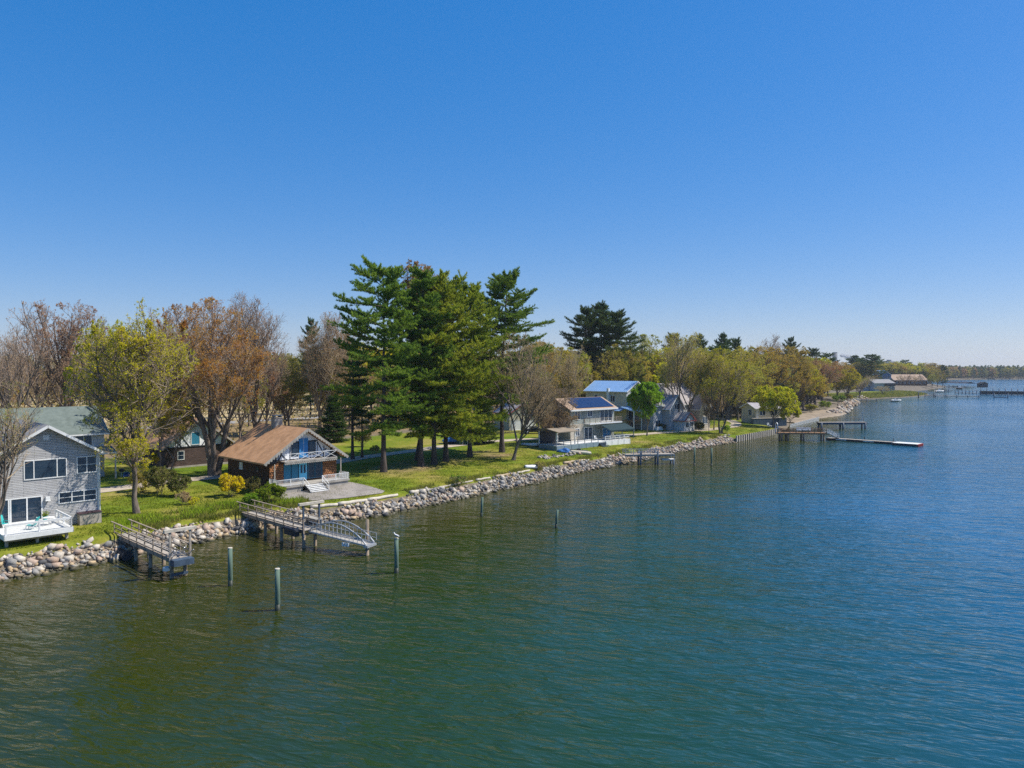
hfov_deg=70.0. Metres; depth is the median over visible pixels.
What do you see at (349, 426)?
bare tree
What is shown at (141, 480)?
shrub
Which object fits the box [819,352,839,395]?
evergreen tree
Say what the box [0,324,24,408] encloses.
bare tree
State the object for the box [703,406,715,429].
young tree
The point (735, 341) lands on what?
evergreen tree
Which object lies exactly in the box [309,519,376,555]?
aluminium gangway
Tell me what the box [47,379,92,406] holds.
ochre tree
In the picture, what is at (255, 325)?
bare tree
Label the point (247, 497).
shrub
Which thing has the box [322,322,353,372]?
russet tree
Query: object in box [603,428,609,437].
patio door
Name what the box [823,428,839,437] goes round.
white gangway
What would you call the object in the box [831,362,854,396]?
ochre tree
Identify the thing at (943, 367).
evergreen tree
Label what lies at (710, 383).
vase tree
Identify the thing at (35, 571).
boulder
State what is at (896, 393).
marsh grass
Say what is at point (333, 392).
olive tree
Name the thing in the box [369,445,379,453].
shrub
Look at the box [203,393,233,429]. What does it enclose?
russet tree
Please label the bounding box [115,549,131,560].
boulder
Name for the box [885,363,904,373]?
olive tree
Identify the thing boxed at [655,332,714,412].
vase tree
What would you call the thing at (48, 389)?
olive tree
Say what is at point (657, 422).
window
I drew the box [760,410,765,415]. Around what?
window
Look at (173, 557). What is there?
timber pier
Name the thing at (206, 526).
boulder
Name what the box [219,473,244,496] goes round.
forsythia
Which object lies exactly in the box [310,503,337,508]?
log
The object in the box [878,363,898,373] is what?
yellow green tree
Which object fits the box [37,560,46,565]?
boulder
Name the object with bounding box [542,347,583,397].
olive tree
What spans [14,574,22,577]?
boulder
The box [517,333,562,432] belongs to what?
bare tree
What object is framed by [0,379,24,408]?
ochre tree
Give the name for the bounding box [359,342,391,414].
yellow green tree
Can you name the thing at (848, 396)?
shrub
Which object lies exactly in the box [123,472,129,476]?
plastic tub
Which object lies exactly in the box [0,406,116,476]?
green roofed house
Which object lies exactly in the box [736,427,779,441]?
bulkhead
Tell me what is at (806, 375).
ochre tree
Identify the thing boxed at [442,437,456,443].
covered boat
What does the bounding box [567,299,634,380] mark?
evergreen tree
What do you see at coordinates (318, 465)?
window
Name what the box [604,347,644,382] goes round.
olive tree
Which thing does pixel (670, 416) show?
grey gabled house
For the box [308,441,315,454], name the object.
window
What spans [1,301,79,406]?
bare tree
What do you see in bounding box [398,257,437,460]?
reddish pine
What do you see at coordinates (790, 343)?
evergreen tree
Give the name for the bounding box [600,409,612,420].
balcony door
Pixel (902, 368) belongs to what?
ochre tree
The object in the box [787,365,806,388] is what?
ochre tree
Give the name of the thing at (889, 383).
grey boathouse
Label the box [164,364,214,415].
ochre tree
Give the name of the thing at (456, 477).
shrub
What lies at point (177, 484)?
shrub
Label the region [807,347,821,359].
evergreen tree
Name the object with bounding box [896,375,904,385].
bare tree
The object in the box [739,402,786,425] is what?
cream cottage
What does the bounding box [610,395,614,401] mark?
window
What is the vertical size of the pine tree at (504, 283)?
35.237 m
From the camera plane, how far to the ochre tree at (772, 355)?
254.70 m
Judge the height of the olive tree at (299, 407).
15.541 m
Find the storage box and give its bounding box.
[77,510,101,524]
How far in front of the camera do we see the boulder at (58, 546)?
66.98 m
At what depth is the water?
50.90 m
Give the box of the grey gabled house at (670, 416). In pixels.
[634,383,710,430]
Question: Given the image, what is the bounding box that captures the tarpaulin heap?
[556,448,569,452]
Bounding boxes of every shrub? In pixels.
[126,468,151,492]
[140,465,177,494]
[166,474,191,493]
[173,490,191,504]
[187,496,199,504]
[241,493,262,503]
[242,476,260,492]
[254,481,286,502]
[354,429,372,446]
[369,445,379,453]
[449,474,466,485]
[534,460,545,471]
[694,422,704,429]
[720,424,730,432]
[804,404,818,411]
[818,401,831,409]
[832,394,846,402]
[845,394,853,399]
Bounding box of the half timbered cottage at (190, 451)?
[135,416,234,468]
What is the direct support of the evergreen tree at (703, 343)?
on the ground at (396, 443)
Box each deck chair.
[0,515,8,527]
[25,517,39,529]
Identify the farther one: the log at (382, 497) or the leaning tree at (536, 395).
the leaning tree at (536, 395)
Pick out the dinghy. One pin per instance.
(531, 466)
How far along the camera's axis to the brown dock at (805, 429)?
183.72 m
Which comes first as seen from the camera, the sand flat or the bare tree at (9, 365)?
the bare tree at (9, 365)
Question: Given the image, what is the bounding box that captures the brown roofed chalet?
[218,415,349,492]
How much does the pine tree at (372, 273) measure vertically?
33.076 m
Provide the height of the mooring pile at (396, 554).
7.097 m
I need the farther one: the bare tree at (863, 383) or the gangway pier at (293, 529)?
the bare tree at (863, 383)
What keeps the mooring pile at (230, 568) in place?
in the water
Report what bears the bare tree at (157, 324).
on the ground at (396, 443)
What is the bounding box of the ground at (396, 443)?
[0,377,1023,578]
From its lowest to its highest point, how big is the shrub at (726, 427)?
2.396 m
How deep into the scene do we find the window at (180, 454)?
111.34 m
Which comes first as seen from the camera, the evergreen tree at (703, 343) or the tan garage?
the tan garage
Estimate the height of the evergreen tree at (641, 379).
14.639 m
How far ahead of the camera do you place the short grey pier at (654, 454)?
137.75 m
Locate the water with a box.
[0,379,1023,767]
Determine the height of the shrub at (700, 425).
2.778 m
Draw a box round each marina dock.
[925,394,978,397]
[944,381,975,386]
[980,388,1023,394]
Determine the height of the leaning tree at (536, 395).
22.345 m
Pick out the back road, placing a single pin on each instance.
(231, 422)
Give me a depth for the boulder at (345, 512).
87.31 m
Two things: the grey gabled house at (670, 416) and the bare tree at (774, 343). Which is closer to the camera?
the grey gabled house at (670, 416)
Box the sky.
[0,0,1023,367]
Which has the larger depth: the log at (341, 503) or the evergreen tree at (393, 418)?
the evergreen tree at (393, 418)
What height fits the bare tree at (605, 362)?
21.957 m
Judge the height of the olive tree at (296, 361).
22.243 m
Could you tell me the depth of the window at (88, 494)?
74.71 m
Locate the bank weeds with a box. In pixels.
[124,433,722,530]
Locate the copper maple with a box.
[152,297,272,475]
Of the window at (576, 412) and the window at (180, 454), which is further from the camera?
the window at (576, 412)
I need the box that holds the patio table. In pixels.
[43,516,54,524]
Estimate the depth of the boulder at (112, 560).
68.16 m
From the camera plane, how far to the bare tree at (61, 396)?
147.51 m
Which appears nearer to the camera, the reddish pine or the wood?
the reddish pine
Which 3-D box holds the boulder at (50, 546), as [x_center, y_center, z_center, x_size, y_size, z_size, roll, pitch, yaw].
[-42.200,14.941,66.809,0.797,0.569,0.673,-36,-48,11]
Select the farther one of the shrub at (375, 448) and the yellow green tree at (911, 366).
the yellow green tree at (911, 366)
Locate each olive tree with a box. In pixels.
[35,365,53,406]
[218,367,268,437]
[261,367,312,425]
[262,353,308,425]
[284,353,313,399]
[319,368,372,428]
[369,365,412,419]
[499,356,551,405]
[538,347,591,396]
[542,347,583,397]
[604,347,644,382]
[622,334,662,374]
[655,343,703,379]
[716,361,765,419]
[729,346,778,403]
[770,360,801,394]
[807,357,841,404]
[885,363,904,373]
[908,363,928,375]
[926,374,938,385]
[930,369,946,386]
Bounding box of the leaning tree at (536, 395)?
[474,332,560,459]
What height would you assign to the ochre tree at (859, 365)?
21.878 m
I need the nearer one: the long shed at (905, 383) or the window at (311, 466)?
the window at (311, 466)
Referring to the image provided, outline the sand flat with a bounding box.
[785,407,846,422]
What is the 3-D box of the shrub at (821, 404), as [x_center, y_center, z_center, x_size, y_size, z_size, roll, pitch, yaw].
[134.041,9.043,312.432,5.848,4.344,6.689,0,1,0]
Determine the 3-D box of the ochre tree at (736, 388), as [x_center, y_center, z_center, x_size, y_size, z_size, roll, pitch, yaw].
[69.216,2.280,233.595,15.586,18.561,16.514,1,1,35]
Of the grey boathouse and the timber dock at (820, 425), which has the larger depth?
the grey boathouse
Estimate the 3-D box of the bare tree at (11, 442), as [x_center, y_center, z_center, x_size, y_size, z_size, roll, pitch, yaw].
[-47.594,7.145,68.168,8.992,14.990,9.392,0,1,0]
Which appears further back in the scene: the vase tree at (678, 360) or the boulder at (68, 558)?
the vase tree at (678, 360)
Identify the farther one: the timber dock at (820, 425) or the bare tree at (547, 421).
the timber dock at (820, 425)
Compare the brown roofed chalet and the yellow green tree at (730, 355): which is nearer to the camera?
the brown roofed chalet
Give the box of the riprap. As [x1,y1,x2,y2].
[0,395,867,581]
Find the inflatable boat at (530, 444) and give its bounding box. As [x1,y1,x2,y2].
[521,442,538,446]
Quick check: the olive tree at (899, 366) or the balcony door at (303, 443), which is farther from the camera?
the olive tree at (899, 366)
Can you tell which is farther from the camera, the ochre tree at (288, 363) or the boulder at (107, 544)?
the ochre tree at (288, 363)
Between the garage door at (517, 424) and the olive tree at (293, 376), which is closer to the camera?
the olive tree at (293, 376)
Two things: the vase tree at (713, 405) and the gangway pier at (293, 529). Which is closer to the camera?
the gangway pier at (293, 529)
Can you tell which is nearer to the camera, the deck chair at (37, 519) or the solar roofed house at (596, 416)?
the deck chair at (37, 519)
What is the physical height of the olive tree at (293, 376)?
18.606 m
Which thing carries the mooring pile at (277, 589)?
in the water
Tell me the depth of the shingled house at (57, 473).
72.64 m
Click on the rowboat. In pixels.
(582, 452)
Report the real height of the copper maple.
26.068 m
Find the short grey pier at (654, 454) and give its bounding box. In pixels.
[623,448,674,464]
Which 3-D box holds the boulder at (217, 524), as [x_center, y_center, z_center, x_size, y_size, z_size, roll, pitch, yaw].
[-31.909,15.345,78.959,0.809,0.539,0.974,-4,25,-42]
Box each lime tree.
[753,385,800,426]
[779,403,801,425]
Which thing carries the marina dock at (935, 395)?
in the water
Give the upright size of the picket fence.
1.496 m
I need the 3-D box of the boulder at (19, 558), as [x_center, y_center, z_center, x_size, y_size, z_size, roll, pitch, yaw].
[-43.411,15.453,64.409,0.999,0.586,0.614,16,29,18]
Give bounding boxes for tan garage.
[492,403,535,430]
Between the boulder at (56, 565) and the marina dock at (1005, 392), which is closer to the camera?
the boulder at (56, 565)
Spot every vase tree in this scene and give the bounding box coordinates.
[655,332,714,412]
[673,338,715,392]
[694,347,751,433]
[698,376,729,429]
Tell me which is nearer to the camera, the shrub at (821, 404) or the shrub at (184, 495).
the shrub at (184, 495)
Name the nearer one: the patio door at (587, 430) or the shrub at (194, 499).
the shrub at (194, 499)
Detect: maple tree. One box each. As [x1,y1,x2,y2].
[62,297,200,513]
[142,362,196,472]
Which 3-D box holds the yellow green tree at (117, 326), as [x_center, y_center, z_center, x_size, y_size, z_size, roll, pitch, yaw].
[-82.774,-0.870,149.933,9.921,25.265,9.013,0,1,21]
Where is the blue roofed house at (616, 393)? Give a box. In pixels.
[583,381,644,429]
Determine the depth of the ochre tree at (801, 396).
297.99 m
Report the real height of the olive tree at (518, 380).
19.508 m
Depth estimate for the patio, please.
93.97 m
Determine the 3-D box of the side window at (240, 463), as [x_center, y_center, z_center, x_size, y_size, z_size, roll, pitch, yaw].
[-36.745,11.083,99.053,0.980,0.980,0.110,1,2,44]
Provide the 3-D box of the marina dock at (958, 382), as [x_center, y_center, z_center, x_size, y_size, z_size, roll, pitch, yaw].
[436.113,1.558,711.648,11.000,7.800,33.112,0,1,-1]
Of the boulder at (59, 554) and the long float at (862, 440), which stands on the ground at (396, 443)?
the boulder at (59, 554)
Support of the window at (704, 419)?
in the grey gabled house at (670, 416)
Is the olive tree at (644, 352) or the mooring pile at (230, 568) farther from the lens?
the olive tree at (644, 352)
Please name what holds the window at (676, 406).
in the grey gabled house at (670, 416)
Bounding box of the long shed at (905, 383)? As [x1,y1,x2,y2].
[891,374,926,385]
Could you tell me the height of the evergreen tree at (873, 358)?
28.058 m
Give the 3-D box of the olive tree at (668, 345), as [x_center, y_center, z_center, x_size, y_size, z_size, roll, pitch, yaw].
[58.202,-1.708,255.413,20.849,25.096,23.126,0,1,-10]
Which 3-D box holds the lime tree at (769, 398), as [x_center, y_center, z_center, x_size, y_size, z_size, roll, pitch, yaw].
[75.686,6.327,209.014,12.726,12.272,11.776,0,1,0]
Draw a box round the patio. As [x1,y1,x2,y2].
[281,482,383,500]
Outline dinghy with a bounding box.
[524,464,537,467]
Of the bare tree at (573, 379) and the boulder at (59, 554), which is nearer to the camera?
the boulder at (59, 554)
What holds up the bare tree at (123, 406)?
on the ground at (396, 443)
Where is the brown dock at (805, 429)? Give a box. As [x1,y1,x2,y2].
[775,422,826,440]
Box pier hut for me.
[976,382,988,387]
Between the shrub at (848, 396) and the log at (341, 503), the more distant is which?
the shrub at (848, 396)
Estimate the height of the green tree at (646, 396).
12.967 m
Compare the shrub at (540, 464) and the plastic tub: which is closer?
the plastic tub
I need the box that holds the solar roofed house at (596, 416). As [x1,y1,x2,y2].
[539,397,634,450]
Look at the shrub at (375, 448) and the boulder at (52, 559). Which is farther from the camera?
the shrub at (375, 448)
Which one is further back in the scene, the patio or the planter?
the patio
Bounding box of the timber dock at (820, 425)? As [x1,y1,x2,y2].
[816,412,866,428]
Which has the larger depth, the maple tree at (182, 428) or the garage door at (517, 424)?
the garage door at (517, 424)
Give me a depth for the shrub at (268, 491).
86.47 m
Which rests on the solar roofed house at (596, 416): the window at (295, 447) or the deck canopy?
the deck canopy
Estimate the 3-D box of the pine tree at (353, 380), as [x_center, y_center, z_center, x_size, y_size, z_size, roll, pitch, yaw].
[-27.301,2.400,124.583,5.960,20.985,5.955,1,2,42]
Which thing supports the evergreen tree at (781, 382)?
on the ground at (396, 443)
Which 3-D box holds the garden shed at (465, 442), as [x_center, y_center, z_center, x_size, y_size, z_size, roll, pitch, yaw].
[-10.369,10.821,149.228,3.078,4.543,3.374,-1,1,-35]
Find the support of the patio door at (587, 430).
in the solar roofed house at (596, 416)
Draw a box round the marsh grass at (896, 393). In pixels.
[829,390,926,398]
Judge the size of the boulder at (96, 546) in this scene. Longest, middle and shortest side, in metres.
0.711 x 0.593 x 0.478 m
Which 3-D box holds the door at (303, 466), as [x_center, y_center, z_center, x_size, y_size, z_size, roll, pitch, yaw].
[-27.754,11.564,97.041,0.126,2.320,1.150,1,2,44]
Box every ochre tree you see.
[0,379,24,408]
[1,355,44,394]
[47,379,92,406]
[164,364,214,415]
[273,354,298,371]
[488,349,506,407]
[504,337,560,402]
[515,342,572,397]
[579,344,631,396]
[628,356,652,381]
[635,354,663,380]
[721,363,757,418]
[740,346,802,391]
[773,368,790,388]
[775,344,822,403]
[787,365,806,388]
[796,371,812,402]
[804,363,830,403]
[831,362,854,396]
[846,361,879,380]
[891,364,906,373]
[920,366,937,383]
[921,363,942,383]
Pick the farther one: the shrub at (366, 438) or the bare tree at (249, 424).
the bare tree at (249, 424)
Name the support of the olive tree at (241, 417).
on the ground at (396, 443)
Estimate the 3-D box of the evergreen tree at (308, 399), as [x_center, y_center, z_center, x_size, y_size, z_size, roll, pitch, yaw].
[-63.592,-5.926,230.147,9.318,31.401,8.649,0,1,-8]
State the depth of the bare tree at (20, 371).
117.81 m
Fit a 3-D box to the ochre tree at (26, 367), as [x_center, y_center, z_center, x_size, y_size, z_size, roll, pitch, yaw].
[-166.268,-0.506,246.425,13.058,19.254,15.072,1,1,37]
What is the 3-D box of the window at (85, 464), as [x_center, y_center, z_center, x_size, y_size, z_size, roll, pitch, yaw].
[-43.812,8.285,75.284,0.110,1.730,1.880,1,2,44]
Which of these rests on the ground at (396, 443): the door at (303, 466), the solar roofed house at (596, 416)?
the solar roofed house at (596, 416)
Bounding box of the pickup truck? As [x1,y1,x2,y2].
[525,426,540,433]
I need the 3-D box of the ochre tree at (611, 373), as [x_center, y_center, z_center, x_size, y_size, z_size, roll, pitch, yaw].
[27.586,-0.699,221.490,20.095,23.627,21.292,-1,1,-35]
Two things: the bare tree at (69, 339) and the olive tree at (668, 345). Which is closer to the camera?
the bare tree at (69, 339)
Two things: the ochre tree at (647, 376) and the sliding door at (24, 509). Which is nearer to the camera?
the sliding door at (24, 509)
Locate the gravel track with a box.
[100,418,740,492]
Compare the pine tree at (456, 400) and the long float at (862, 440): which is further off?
the long float at (862, 440)
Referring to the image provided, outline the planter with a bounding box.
[42,511,49,519]
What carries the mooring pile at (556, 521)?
in the water
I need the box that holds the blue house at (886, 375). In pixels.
[872,370,890,379]
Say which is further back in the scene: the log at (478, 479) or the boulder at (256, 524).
the log at (478, 479)
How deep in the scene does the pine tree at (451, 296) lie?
119.66 m
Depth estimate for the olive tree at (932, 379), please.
658.54 m
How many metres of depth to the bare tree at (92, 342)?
160.59 m
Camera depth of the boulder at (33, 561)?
64.58 m
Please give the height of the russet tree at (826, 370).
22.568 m
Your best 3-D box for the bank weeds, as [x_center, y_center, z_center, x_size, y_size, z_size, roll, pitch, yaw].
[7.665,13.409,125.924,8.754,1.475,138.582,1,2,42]
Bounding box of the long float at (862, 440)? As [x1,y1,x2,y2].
[826,436,893,443]
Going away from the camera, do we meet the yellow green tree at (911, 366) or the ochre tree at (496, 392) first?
the ochre tree at (496, 392)
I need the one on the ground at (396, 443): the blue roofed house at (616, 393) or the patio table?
the blue roofed house at (616, 393)
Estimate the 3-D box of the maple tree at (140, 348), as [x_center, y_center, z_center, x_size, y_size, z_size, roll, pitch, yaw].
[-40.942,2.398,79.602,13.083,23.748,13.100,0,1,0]
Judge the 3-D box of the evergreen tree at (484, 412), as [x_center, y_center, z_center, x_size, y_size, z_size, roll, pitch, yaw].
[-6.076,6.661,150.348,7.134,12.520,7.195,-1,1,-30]
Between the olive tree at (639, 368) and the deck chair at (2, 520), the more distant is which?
the olive tree at (639, 368)
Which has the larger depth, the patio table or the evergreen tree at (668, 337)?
the evergreen tree at (668, 337)
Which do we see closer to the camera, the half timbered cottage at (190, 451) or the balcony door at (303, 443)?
the balcony door at (303, 443)
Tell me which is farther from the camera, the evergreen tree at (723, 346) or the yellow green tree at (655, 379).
the evergreen tree at (723, 346)
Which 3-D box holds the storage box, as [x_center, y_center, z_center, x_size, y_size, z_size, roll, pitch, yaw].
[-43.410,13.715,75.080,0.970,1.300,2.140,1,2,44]
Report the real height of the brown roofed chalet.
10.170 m
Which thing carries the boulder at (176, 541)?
on the ground at (396, 443)
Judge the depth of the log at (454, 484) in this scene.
103.50 m
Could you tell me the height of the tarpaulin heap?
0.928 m
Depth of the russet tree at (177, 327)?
149.68 m
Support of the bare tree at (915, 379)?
on the ground at (396, 443)
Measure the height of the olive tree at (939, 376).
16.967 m
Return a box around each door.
[1,495,42,524]
[299,438,307,457]
[299,463,306,479]
[512,420,520,429]
[584,427,591,439]
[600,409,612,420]
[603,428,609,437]
[628,411,632,418]
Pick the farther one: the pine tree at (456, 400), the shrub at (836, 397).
the shrub at (836, 397)
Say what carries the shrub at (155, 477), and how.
on the ground at (396, 443)
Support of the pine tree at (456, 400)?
on the ground at (396, 443)
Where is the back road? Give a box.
[114,407,495,430]
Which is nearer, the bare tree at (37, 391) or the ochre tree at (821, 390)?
the bare tree at (37, 391)
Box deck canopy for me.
[536,427,578,443]
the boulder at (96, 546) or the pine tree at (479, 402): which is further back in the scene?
the pine tree at (479, 402)
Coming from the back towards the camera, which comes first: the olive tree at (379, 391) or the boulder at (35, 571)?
the olive tree at (379, 391)
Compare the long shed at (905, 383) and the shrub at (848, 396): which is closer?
the shrub at (848, 396)
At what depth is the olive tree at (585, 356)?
208.94 m
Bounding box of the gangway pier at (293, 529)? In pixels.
[236,499,323,547]
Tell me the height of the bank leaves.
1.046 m
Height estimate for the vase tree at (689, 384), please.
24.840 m
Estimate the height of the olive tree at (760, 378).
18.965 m
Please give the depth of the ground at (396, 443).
115.74 m
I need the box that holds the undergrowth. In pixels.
[0,390,832,439]
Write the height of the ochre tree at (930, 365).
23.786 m
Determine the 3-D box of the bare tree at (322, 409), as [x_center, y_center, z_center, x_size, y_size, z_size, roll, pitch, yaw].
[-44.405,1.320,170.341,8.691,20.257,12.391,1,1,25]
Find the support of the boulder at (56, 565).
on the ground at (396, 443)
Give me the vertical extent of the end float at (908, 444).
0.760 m
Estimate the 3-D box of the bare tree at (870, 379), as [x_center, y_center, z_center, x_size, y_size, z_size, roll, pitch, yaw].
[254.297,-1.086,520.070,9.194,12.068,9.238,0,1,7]
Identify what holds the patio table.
on the shingled house at (57, 473)
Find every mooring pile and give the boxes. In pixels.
[228,547,232,585]
[275,568,279,610]
[394,537,398,572]
[480,497,483,516]
[555,510,558,527]
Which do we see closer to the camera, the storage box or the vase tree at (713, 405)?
the storage box
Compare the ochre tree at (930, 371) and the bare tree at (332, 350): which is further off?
the ochre tree at (930, 371)
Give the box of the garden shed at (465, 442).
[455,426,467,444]
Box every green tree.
[81,319,131,439]
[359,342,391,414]
[626,381,664,435]
[645,347,695,391]
[715,354,760,417]
[795,364,824,410]
[833,369,861,400]
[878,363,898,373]
[903,363,921,373]
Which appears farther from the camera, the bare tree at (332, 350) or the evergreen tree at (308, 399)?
the evergreen tree at (308, 399)
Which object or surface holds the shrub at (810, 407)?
on the ground at (396, 443)
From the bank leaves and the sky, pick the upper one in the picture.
the sky
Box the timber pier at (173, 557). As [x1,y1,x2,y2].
[110,519,195,577]
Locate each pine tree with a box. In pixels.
[317,254,427,472]
[336,338,372,458]
[342,368,378,457]
[388,265,461,466]
[391,269,475,464]
[401,269,508,461]
[434,282,519,456]
[462,266,554,452]
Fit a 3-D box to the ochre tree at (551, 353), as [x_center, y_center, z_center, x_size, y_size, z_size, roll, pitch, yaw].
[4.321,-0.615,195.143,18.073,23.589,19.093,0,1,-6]
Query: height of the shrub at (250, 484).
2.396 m
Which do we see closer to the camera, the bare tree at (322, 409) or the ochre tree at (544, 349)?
the bare tree at (322, 409)
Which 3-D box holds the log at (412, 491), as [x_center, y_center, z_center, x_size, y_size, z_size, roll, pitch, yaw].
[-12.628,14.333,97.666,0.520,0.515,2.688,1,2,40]
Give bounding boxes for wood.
[841,365,1023,378]
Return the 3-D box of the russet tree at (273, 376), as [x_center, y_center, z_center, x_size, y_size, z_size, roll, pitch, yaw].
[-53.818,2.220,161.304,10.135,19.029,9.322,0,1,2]
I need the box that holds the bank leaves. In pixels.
[114,497,304,525]
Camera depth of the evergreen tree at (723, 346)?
289.38 m
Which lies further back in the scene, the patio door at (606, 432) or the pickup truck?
the pickup truck
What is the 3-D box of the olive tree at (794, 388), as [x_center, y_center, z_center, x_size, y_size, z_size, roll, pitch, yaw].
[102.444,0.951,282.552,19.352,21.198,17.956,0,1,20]
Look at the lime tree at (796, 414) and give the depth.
215.00 m
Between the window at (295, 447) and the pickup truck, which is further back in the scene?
the pickup truck
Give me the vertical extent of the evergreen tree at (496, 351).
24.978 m
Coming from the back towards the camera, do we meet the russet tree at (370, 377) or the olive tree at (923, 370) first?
the olive tree at (923, 370)
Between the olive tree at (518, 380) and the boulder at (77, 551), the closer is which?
the boulder at (77, 551)
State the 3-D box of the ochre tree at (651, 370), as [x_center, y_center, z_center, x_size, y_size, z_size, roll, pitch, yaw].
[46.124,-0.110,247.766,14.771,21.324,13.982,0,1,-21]
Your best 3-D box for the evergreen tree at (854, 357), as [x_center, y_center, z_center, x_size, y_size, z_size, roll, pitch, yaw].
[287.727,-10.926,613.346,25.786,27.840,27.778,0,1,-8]
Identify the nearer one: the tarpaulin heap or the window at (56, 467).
the window at (56, 467)
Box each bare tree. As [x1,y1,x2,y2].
[0,317,56,407]
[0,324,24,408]
[0,381,44,527]
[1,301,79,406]
[10,339,88,407]
[14,356,43,407]
[19,299,108,406]
[73,314,111,405]
[91,369,149,443]
[144,307,178,358]
[208,291,290,427]
[241,374,262,425]
[292,311,354,426]
[296,347,342,432]
[340,355,365,427]
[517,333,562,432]
[524,387,580,435]
[554,342,592,397]
[590,351,633,379]
[747,334,786,359]
[854,379,868,396]
[864,376,874,390]
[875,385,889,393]
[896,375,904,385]
[909,376,918,385]
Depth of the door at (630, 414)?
189.26 m
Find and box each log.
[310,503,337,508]
[337,499,367,505]
[367,494,397,500]
[409,489,425,493]
[434,480,472,487]
[475,477,490,480]
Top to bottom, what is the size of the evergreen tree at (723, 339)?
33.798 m
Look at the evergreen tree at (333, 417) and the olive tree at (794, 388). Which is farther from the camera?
the olive tree at (794, 388)
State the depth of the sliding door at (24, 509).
71.33 m
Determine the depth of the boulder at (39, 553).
65.42 m
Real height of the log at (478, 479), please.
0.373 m
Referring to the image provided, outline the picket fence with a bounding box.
[790,417,818,426]
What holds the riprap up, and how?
on the ground at (396, 443)
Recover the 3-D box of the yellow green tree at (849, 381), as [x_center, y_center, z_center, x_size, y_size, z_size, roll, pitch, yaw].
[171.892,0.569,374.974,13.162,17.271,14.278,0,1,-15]
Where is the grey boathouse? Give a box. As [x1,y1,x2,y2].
[863,379,895,390]
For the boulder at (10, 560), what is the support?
on the ground at (396, 443)
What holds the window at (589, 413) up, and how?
in the solar roofed house at (596, 416)
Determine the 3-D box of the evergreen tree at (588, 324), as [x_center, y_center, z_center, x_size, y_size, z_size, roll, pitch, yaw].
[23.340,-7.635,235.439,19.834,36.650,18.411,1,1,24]
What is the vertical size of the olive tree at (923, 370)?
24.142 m
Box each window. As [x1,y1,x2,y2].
[23,458,66,480]
[58,488,96,503]
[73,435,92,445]
[76,455,96,473]
[177,451,183,459]
[239,462,242,469]
[291,442,298,456]
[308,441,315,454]
[308,462,314,478]
[315,461,321,477]
[575,411,579,419]
[587,410,592,416]
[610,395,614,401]
[655,420,660,426]
[674,403,678,409]
[702,416,707,423]
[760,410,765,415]
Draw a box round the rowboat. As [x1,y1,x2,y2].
[570,450,591,454]
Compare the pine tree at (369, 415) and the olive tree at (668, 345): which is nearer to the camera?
the pine tree at (369, 415)
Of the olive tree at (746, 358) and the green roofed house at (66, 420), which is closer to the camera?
the green roofed house at (66, 420)
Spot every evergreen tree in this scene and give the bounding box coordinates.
[298,317,319,414]
[315,395,349,442]
[373,412,410,428]
[472,394,499,443]
[489,347,515,396]
[559,305,610,397]
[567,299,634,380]
[586,309,650,378]
[629,372,645,382]
[661,332,681,353]
[696,333,708,350]
[709,343,734,358]
[714,332,736,354]
[730,336,745,352]
[769,367,790,403]
[781,336,801,357]
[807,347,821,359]
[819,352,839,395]
[846,355,865,367]
[854,354,893,379]
[938,365,949,385]
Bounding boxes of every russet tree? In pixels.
[153,304,206,414]
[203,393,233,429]
[252,352,288,423]
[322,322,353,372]
[363,365,381,419]
[807,358,844,406]
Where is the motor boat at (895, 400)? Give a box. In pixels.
[890,398,900,401]
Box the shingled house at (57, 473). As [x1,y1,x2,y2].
[0,417,104,546]
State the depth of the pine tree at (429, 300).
115.00 m
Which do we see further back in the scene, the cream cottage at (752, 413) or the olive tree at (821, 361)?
the olive tree at (821, 361)
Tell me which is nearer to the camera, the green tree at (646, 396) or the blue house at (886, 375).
the green tree at (646, 396)
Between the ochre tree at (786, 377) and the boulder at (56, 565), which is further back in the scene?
the ochre tree at (786, 377)
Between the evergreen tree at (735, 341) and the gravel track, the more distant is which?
the evergreen tree at (735, 341)
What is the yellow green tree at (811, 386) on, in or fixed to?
on the ground at (396, 443)
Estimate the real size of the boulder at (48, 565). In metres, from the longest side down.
0.771 x 0.567 x 0.468 m
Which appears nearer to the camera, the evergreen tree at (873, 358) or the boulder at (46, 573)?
the boulder at (46, 573)
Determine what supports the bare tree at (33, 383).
on the ground at (396, 443)
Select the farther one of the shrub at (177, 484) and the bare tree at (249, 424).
the bare tree at (249, 424)
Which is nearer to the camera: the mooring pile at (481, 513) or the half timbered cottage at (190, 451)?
the mooring pile at (481, 513)
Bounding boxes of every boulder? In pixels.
[6,557,16,564]
[13,555,25,563]
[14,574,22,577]
[26,558,38,564]
[32,567,39,575]
[34,550,42,556]
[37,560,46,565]
[40,571,50,575]
[45,556,58,562]
[45,563,52,567]
[46,543,56,549]
[51,562,59,568]
[53,551,63,559]
[54,544,63,549]
[63,556,73,561]
[72,549,81,554]
[91,544,99,549]
[102,541,114,547]
[109,557,115,562]
[115,549,131,560]
[172,536,179,543]
[202,523,210,530]
[213,522,220,527]
[252,520,260,528]
[342,509,348,514]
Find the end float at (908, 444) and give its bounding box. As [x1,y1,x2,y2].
[892,442,922,446]
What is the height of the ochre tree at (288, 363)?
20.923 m
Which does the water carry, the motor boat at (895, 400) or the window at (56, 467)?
the motor boat at (895, 400)

